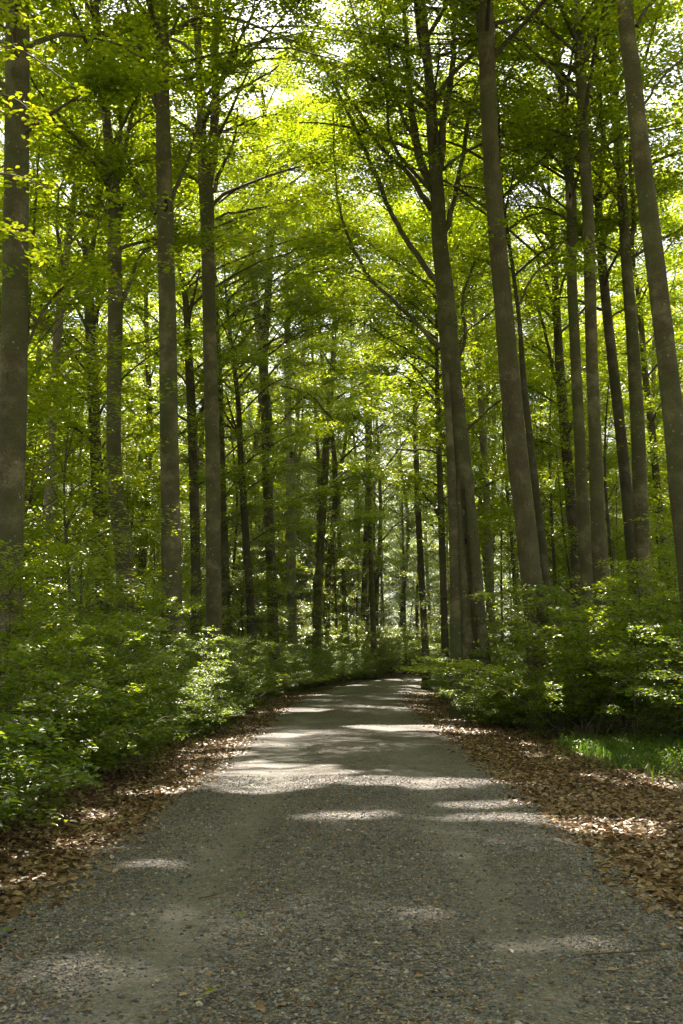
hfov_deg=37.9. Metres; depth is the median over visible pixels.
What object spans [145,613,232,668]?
beech shrub
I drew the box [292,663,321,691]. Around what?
beech shrub
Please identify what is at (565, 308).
beech tree
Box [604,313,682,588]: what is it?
beech tree
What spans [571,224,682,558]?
beech tree
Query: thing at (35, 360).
beech tree
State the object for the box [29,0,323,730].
beech tree
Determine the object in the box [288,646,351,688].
beech shrub
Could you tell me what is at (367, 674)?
beech shrub
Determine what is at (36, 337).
beech tree
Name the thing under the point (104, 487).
young beech
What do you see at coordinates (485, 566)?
young beech
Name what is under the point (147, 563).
young beech
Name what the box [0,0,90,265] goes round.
beech tree
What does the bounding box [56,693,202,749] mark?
beech shrub
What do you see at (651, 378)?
beech tree
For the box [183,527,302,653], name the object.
young beech
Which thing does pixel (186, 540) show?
young beech
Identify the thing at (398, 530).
beech tree
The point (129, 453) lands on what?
young beech
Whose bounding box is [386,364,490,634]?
beech tree
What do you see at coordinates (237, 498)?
young beech
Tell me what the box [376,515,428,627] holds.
young beech
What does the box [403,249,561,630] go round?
beech tree
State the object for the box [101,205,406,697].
beech tree
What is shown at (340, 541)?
young beech
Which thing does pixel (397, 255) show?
beech tree
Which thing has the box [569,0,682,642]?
beech tree
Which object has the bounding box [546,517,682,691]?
beech shrub
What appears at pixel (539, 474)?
young beech
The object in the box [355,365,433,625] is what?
beech tree
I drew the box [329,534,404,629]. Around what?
young beech
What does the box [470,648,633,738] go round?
beech shrub
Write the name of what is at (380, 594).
young beech
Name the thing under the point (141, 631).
beech shrub
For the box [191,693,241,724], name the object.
beech shrub
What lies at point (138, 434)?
beech tree
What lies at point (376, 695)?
road
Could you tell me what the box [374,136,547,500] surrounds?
beech tree
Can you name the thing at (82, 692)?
beech shrub
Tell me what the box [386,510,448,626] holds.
young beech
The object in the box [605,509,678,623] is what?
young beech
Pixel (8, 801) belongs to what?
beech shrub
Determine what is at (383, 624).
young beech
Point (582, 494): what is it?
beech tree
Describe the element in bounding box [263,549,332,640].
young beech
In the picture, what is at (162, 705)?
beech shrub
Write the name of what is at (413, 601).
young beech
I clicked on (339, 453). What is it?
young beech
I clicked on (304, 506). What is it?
young beech
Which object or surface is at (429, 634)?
beech shrub
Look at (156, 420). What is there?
beech tree
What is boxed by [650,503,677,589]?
young beech
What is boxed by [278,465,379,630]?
young beech
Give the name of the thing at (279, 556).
young beech
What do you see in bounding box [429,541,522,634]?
young beech
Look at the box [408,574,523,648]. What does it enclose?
young beech
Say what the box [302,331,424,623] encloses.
beech tree
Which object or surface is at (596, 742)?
ground cover
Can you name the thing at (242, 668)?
beech shrub
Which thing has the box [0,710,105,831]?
beech shrub
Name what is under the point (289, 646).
beech shrub
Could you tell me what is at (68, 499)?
young beech
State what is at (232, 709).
beech shrub
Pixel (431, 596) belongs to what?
young beech
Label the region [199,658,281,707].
beech shrub
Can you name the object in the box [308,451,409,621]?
young beech
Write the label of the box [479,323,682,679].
young beech
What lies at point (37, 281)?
young beech
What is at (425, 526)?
young beech
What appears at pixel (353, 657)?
beech shrub
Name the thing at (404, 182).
beech tree
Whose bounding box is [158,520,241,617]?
young beech
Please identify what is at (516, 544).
young beech
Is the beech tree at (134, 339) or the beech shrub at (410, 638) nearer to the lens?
the beech tree at (134, 339)
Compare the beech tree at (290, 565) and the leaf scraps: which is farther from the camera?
the beech tree at (290, 565)
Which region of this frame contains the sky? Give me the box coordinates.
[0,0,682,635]
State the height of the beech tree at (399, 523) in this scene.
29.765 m
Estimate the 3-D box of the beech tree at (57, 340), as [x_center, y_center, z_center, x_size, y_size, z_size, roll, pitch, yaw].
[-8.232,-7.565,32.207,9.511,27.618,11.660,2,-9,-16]
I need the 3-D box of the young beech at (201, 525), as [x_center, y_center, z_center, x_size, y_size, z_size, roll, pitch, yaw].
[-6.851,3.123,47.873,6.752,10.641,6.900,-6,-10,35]
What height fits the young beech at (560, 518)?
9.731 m
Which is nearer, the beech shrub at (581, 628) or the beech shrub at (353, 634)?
the beech shrub at (581, 628)
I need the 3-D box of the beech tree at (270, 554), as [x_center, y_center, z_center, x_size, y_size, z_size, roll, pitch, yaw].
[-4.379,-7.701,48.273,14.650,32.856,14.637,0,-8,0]
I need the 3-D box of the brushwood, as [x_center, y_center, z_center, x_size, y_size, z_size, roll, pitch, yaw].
[-3.102,4.547,21.890,2.034,0.523,2.670,2,-9,-13]
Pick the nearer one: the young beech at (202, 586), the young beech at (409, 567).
the young beech at (202, 586)
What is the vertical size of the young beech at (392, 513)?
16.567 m
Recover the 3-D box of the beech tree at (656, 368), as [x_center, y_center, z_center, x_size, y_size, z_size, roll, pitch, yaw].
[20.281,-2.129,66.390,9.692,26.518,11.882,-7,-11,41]
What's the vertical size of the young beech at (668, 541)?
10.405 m
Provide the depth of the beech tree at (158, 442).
69.70 m
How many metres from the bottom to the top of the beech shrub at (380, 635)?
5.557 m
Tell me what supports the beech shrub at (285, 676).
on the forest floor
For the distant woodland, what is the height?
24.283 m
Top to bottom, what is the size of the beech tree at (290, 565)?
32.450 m
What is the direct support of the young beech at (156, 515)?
on the forest floor
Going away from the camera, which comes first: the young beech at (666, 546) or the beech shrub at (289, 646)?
the young beech at (666, 546)
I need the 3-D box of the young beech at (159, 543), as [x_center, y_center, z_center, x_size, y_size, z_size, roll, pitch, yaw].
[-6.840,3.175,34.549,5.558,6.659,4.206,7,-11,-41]
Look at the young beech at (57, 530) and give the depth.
53.04 m
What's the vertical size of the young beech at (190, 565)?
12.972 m
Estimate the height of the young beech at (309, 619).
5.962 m
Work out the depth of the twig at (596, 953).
5.32 m
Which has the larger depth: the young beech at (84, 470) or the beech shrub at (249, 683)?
the young beech at (84, 470)
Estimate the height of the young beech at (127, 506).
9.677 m
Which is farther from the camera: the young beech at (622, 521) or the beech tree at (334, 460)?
the beech tree at (334, 460)
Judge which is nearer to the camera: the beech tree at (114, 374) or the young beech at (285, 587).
the beech tree at (114, 374)
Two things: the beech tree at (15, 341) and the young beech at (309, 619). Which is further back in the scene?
the young beech at (309, 619)
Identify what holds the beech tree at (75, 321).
on the forest floor
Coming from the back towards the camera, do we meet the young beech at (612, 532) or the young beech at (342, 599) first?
the young beech at (342, 599)
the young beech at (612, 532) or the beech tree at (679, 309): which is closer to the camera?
the young beech at (612, 532)
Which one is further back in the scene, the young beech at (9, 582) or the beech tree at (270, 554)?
the beech tree at (270, 554)
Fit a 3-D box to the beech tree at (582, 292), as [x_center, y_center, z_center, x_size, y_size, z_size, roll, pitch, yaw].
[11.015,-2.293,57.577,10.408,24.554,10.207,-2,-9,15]
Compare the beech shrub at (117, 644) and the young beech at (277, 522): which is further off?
the young beech at (277, 522)
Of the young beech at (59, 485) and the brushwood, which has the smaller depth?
the brushwood
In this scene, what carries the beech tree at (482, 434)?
on the forest floor
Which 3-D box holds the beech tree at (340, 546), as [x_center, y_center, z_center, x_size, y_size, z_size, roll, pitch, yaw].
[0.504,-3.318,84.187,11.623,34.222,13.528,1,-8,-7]
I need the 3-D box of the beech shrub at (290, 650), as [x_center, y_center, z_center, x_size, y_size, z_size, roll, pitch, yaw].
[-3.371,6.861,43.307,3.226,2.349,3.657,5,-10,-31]
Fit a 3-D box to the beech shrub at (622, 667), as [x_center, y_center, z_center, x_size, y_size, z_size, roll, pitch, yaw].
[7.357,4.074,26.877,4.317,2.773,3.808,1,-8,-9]
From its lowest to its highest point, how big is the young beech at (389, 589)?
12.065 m
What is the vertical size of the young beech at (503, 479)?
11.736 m
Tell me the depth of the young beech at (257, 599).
41.98 m
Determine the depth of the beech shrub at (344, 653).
61.87 m
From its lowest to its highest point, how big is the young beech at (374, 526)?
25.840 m
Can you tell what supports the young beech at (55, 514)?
on the forest floor
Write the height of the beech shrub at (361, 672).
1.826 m
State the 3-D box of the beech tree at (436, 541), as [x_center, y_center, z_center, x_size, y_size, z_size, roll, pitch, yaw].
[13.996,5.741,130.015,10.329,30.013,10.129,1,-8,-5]
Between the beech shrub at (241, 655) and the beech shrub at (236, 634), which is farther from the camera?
the beech shrub at (236, 634)
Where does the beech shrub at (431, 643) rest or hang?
on the forest floor
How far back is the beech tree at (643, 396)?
72.14 m
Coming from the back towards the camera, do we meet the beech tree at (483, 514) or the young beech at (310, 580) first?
the beech tree at (483, 514)
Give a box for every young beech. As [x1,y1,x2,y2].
[0,102,194,587]
[0,248,102,539]
[0,533,126,720]
[0,537,174,704]
[22,371,145,615]
[23,330,193,659]
[23,374,126,617]
[23,447,109,615]
[23,466,88,612]
[23,484,94,633]
[23,517,139,659]
[24,373,104,616]
[24,402,115,612]
[24,418,107,612]
[24,437,109,616]
[24,476,75,617]
[24,502,150,662]
[27,469,92,607]
[27,488,110,606]
[28,344,160,618]
[32,399,143,649]
[32,423,123,602]
[39,373,188,614]
[54,409,205,627]
[54,433,221,633]
[61,452,160,612]
[66,494,182,613]
[67,438,205,615]
[71,477,204,639]
[71,512,204,646]
[75,562,196,679]
[78,485,202,633]
[87,561,190,630]
[125,431,278,620]
[134,467,262,631]
[140,397,316,637]
[140,499,231,618]
[144,584,252,663]
[145,551,205,620]
[147,513,238,614]
[149,464,232,613]
[153,368,314,613]
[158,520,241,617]
[180,438,265,622]
[181,491,288,635]
[181,513,240,634]
[182,552,237,638]
[183,370,312,628]
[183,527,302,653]
[183,531,255,637]
[183,549,308,662]
[185,415,310,631]
[186,569,301,663]
[188,442,297,611]
[190,509,315,644]
[200,485,315,632]
[202,489,310,628]
[228,474,340,628]
[230,447,364,605]
[230,538,313,640]
[232,452,355,625]
[243,522,331,640]
[245,425,357,643]
[259,482,313,622]
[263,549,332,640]
[265,513,367,647]
[276,461,401,652]
[276,538,345,641]
[278,465,378,627]
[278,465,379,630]
[278,601,324,657]
[281,531,345,640]
[286,596,341,649]
[301,460,374,619]
[301,543,395,647]
[306,474,382,621]
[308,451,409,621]
[309,407,434,618]
[311,553,396,635]
[322,490,416,645]
[326,485,432,624]
[328,507,426,628]
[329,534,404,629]
[330,512,413,632]
[335,489,435,628]
[335,513,408,627]
[337,491,407,621]
[337,567,388,625]
[341,479,447,628]
[345,561,399,624]
[348,573,399,629]
[353,422,449,673]
[357,597,420,676]
[360,425,449,672]
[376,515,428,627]
[379,449,524,644]
[379,489,448,629]
[380,556,439,672]
[384,493,448,626]
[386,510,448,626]
[386,576,436,639]
[394,562,448,644]
[400,504,508,645]
[406,557,448,629]
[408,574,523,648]
[411,555,449,632]
[423,313,667,647]
[426,300,604,642]
[426,568,449,629]
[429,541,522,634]
[434,460,566,647]
[443,385,629,606]
[475,481,518,625]
[475,487,568,633]
[476,478,564,632]
[476,587,578,703]
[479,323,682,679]
[481,502,620,648]
[483,424,670,659]
[484,523,559,635]
[512,548,569,625]
[539,430,673,620]
[541,537,676,629]
[545,455,676,617]
[548,556,570,624]
[558,523,663,618]
[564,426,678,621]
[566,554,682,739]
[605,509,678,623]
[608,468,676,619]
[611,490,678,616]
[618,493,676,600]
[623,491,674,593]
[623,511,682,690]
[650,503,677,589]
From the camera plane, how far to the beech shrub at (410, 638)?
87.39 m
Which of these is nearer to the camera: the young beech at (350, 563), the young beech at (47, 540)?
the young beech at (47, 540)
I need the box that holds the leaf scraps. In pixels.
[9,706,682,1023]
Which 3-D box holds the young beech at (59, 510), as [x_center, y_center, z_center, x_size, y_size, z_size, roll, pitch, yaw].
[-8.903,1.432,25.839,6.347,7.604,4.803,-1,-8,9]
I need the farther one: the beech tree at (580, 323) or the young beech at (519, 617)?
the beech tree at (580, 323)
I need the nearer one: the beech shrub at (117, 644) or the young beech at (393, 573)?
the beech shrub at (117, 644)
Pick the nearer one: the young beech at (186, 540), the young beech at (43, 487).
the young beech at (43, 487)
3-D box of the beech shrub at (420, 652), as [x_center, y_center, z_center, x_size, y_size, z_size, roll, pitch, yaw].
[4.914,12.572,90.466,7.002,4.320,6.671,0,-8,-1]
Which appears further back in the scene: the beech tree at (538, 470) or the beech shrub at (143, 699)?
the beech tree at (538, 470)
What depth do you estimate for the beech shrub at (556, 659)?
20.02 m
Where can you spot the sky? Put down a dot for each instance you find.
(269, 94)
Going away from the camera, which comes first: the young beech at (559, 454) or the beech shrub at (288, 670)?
the young beech at (559, 454)
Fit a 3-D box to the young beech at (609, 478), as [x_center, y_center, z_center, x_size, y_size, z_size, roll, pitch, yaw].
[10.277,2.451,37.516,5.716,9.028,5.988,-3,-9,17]
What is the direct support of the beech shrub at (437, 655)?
on the forest floor
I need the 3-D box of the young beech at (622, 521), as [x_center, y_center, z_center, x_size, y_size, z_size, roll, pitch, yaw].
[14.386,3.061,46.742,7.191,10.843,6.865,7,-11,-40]
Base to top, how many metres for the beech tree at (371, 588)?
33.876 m
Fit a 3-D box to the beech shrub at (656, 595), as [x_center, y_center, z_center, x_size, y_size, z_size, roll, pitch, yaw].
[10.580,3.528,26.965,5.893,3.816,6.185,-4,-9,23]
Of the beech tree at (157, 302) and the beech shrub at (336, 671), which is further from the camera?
the beech tree at (157, 302)
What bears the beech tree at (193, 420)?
on the forest floor
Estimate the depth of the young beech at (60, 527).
50.59 m
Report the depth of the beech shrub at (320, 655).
52.70 m
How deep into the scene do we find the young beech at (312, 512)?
88.41 m
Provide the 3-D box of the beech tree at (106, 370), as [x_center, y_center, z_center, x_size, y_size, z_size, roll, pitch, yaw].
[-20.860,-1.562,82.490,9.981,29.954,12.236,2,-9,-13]
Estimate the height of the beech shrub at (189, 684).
2.365 m
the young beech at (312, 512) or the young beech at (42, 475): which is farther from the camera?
the young beech at (312, 512)
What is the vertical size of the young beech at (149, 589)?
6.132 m
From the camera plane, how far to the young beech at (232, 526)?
70.05 m
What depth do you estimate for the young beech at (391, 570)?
107.01 m
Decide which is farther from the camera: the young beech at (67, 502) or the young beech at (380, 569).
the young beech at (380, 569)
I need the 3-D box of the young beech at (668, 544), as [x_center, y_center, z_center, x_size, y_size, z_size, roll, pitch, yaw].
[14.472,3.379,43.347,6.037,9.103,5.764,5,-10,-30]
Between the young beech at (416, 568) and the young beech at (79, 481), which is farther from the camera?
the young beech at (416, 568)
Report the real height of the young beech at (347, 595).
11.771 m
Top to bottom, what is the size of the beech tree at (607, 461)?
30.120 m
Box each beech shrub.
[0,540,205,750]
[0,601,191,719]
[0,614,186,788]
[0,640,87,752]
[0,646,172,787]
[0,685,198,780]
[0,709,94,824]
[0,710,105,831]
[0,782,38,804]
[23,569,111,689]
[23,575,49,625]
[23,593,197,717]
[26,603,74,650]
[27,657,219,761]
[44,621,184,686]
[50,689,188,771]
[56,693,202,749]
[60,610,157,656]
[63,621,233,742]
[81,624,204,663]
[106,625,277,722]
[136,689,182,735]
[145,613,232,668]
[145,666,243,737]
[151,650,256,713]
[154,634,305,707]
[158,685,246,734]
[184,640,270,677]
[185,617,335,712]
[189,628,246,649]
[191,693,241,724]
[194,673,251,704]
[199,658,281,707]
[224,638,315,704]
[227,684,261,713]
[236,644,298,695]
[259,646,327,692]
[261,655,310,696]
[261,658,302,690]
[264,647,325,685]
[265,638,309,664]
[280,638,339,689]
[282,654,329,686]
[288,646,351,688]
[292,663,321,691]
[293,643,351,686]
[293,657,339,685]
[299,647,351,685]
[305,606,403,678]
[307,646,353,683]
[311,645,354,681]
[321,651,359,683]
[322,599,381,656]
[325,644,376,680]
[330,613,406,648]
[330,664,351,683]
[333,646,377,681]
[333,652,372,679]
[337,658,359,681]
[343,616,418,676]
[348,658,374,679]
[349,605,419,650]
[349,647,386,679]
[352,607,439,671]
[355,605,396,658]
[358,664,381,679]
[359,617,432,673]
[364,655,394,676]
[368,652,398,675]
[386,642,415,673]
[390,627,421,672]
[391,552,682,739]
[392,605,449,673]
[398,623,449,661]
[400,648,449,701]
[414,648,526,716]
[417,630,449,681]
[423,649,503,697]
[423,656,445,696]
[424,647,449,676]
[441,643,523,671]
[442,618,566,690]
[446,659,527,729]
[450,677,550,730]
[463,575,681,728]
[466,615,614,703]
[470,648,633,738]
[485,595,573,663]
[488,628,525,664]
[519,656,588,707]
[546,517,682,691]
[551,621,661,712]
[557,599,660,660]
[560,578,682,713]
[576,594,682,730]
[594,666,682,738]
[628,577,678,665]
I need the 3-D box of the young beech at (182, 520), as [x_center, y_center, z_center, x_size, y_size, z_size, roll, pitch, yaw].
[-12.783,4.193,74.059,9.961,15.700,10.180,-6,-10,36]
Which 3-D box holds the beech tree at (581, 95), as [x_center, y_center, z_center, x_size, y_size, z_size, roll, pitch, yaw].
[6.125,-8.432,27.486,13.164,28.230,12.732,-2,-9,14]
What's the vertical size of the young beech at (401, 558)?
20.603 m
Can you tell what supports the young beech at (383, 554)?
on the forest floor
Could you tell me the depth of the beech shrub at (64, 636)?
13.62 m
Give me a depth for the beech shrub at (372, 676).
76.18 m
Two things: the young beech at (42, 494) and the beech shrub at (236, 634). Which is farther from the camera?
the beech shrub at (236, 634)
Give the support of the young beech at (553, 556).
on the forest floor
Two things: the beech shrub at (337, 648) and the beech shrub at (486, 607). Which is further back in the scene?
the beech shrub at (337, 648)
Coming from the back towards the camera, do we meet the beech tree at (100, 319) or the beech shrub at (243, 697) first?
the beech tree at (100, 319)
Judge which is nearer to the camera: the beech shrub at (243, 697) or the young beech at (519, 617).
the young beech at (519, 617)
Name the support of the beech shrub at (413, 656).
on the forest floor
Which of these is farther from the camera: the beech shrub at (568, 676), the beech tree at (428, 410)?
the beech tree at (428, 410)
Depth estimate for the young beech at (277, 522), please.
84.23 m
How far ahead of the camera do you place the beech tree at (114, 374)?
25.41 m
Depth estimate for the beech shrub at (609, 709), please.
18.63 m
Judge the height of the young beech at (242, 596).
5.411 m
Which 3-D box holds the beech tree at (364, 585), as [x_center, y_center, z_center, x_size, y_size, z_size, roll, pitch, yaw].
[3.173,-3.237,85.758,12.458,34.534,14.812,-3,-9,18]
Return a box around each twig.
[198,892,222,898]
[585,949,661,955]
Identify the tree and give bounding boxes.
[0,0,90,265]
[0,0,126,348]
[0,0,240,652]
[0,0,264,695]
[0,0,408,676]
[0,0,414,636]
[0,51,73,272]
[0,59,126,532]
[0,153,105,500]
[1,171,82,505]
[26,274,70,487]
[28,342,85,605]
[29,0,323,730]
[29,119,270,615]
[30,177,201,620]
[34,202,203,558]
[47,0,381,715]
[62,321,138,541]
[71,120,412,665]
[73,253,202,564]
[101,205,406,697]
[104,270,226,623]
[121,363,186,562]
[130,3,391,693]
[130,188,383,669]
[141,202,260,630]
[151,107,374,657]
[178,175,369,631]
[179,276,283,637]
[180,162,398,661]
[194,317,283,587]
[203,0,653,718]
[223,253,412,626]
[243,97,434,660]
[246,199,421,658]
[254,266,359,623]
[272,351,360,593]
[276,50,682,673]
[282,0,682,639]
[292,45,618,542]
[292,355,382,578]
[295,177,546,699]
[295,280,425,645]
[296,0,682,689]
[302,325,433,654]
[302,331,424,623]
[306,182,579,644]
[308,442,376,623]
[313,342,419,578]
[314,163,552,689]
[315,294,432,646]
[317,0,619,733]
[320,0,682,708]
[320,265,433,679]
[338,0,682,710]
[341,192,560,561]
[342,322,448,665]
[350,113,583,522]
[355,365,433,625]
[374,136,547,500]
[376,460,430,589]
[378,0,682,722]
[378,441,430,600]
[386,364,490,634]
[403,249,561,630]
[409,396,497,611]
[416,448,476,608]
[418,227,583,561]
[443,248,613,580]
[443,400,505,582]
[472,138,682,622]
[482,409,558,639]
[484,351,575,583]
[488,124,679,505]
[489,325,603,583]
[491,229,650,590]
[497,319,650,599]
[530,164,682,600]
[542,277,682,569]
[543,319,625,555]
[556,288,681,575]
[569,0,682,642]
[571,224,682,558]
[584,282,682,606]
[603,370,660,567]
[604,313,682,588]
[635,0,682,246]
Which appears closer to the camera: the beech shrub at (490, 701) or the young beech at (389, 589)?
the beech shrub at (490, 701)
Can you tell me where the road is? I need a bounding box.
[0,676,682,1023]
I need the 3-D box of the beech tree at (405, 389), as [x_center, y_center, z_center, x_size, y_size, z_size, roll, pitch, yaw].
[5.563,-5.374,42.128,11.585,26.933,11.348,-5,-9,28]
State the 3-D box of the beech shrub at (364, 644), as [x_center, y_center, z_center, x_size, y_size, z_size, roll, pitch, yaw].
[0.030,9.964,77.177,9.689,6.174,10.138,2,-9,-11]
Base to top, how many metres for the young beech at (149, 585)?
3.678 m
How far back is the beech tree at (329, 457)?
102.84 m
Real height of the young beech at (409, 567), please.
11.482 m
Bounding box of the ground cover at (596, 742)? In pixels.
[0,686,682,831]
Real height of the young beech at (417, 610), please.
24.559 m
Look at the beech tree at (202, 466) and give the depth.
61.17 m
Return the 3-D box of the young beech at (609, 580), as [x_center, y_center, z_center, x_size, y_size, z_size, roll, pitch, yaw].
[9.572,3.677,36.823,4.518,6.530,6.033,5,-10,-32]
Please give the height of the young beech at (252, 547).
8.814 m
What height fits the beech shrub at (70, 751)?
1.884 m
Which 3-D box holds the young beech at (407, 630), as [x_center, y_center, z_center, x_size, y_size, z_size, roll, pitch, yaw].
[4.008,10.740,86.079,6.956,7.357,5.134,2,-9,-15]
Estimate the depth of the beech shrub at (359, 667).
69.31 m
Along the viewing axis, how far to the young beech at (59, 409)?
35.76 m
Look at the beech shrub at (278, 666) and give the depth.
35.32 m
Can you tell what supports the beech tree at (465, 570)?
on the forest floor
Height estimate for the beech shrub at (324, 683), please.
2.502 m
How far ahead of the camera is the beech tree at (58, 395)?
72.23 m
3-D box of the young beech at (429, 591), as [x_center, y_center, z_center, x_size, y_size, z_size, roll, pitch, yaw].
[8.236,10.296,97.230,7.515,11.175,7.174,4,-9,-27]
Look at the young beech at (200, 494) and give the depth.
62.77 m
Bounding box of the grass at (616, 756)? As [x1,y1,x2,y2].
[529,719,682,784]
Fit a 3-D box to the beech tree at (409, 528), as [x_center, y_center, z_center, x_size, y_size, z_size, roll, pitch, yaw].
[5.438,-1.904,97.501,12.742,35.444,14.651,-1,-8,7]
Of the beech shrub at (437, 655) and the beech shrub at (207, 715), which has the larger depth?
the beech shrub at (437, 655)
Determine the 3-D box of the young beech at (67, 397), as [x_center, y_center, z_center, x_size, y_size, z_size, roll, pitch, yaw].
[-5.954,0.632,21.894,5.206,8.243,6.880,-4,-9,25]
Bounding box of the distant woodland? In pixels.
[67,498,654,639]
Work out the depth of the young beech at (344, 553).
90.45 m
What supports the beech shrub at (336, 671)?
on the forest floor
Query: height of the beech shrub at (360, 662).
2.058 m
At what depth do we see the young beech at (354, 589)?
79.13 m
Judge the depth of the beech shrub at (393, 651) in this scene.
85.44 m
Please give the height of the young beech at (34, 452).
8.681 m
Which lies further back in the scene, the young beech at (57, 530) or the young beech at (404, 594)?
the young beech at (404, 594)
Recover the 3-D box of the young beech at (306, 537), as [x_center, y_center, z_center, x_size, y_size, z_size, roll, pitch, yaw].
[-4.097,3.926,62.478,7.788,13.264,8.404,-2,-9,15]
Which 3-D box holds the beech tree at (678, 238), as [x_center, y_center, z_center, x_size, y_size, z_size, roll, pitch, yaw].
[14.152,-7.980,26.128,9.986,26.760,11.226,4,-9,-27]
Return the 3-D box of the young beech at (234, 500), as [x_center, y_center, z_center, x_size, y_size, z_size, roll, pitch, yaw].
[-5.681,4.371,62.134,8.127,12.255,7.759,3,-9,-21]
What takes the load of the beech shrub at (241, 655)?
on the forest floor
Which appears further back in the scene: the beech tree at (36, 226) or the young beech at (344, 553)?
the young beech at (344, 553)
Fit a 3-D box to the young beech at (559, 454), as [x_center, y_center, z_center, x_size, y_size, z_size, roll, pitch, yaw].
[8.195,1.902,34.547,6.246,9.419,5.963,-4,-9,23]
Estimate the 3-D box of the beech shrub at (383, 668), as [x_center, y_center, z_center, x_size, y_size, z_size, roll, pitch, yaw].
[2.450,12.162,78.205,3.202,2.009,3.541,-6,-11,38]
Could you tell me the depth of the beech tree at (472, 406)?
51.73 m
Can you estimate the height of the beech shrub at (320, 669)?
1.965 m
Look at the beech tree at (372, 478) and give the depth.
109.75 m
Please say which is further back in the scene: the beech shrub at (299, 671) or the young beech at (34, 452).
the beech shrub at (299, 671)
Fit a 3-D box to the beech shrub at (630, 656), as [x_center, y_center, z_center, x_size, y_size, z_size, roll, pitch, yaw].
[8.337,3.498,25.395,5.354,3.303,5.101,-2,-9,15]
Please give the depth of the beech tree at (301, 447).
85.76 m
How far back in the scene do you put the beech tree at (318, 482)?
71.66 m
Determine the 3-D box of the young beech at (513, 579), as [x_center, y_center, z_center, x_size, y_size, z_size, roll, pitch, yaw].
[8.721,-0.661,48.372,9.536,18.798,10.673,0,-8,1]
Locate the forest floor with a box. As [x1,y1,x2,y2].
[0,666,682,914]
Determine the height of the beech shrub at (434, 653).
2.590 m
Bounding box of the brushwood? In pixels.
[190,713,249,731]
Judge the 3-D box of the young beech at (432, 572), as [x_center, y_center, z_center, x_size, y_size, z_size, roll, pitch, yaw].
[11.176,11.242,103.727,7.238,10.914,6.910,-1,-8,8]
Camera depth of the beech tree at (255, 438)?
67.10 m
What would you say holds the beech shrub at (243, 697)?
on the forest floor
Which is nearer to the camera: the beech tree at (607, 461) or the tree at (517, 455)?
the tree at (517, 455)
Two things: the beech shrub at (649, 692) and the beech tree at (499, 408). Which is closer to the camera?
the beech shrub at (649, 692)
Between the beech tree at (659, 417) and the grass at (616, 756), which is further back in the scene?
the beech tree at (659, 417)
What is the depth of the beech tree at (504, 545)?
91.88 m
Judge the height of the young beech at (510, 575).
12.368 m
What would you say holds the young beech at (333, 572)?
on the forest floor
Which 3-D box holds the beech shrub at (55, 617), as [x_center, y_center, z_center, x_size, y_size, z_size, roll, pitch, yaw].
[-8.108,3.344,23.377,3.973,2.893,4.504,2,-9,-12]
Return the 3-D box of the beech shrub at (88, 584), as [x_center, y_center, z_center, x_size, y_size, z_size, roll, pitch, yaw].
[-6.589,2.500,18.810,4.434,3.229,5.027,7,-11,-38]
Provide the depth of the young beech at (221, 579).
69.36 m
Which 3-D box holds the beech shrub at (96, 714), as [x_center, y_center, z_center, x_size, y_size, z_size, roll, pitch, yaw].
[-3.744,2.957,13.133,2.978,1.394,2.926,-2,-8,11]
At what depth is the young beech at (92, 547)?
25.73 m
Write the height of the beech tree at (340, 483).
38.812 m
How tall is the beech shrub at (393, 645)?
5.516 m
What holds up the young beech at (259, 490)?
on the forest floor
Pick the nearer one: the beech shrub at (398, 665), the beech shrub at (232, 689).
the beech shrub at (232, 689)
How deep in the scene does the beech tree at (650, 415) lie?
39.05 m
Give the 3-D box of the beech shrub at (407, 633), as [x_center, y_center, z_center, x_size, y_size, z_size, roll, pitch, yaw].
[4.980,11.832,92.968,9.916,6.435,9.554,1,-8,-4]
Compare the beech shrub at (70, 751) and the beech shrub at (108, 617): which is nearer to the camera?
the beech shrub at (70, 751)
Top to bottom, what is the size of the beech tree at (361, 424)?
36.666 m
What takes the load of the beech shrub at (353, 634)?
on the forest floor
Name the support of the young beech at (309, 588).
on the forest floor
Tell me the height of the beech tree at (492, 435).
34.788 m
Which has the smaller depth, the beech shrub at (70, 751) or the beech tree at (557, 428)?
the beech shrub at (70, 751)
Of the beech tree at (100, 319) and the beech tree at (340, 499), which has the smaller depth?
the beech tree at (100, 319)
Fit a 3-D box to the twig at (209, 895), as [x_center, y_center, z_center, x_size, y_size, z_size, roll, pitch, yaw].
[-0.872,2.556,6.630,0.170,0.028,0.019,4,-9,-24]
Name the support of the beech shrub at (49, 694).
on the forest floor
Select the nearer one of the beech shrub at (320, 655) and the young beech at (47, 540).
the young beech at (47, 540)
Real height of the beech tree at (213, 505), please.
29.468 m
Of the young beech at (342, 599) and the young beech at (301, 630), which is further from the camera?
the young beech at (342, 599)
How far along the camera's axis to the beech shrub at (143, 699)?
14.37 m
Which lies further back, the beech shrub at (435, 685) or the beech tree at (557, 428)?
the beech tree at (557, 428)
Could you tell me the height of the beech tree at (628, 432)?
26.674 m
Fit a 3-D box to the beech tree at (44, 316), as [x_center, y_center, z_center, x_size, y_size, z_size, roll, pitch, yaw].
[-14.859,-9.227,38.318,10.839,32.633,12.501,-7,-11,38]
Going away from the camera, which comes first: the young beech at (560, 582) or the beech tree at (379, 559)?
the young beech at (560, 582)
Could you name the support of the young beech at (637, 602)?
on the forest floor
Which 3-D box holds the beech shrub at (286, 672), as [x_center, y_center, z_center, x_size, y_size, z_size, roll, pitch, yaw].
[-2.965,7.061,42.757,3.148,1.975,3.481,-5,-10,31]
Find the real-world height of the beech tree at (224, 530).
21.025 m

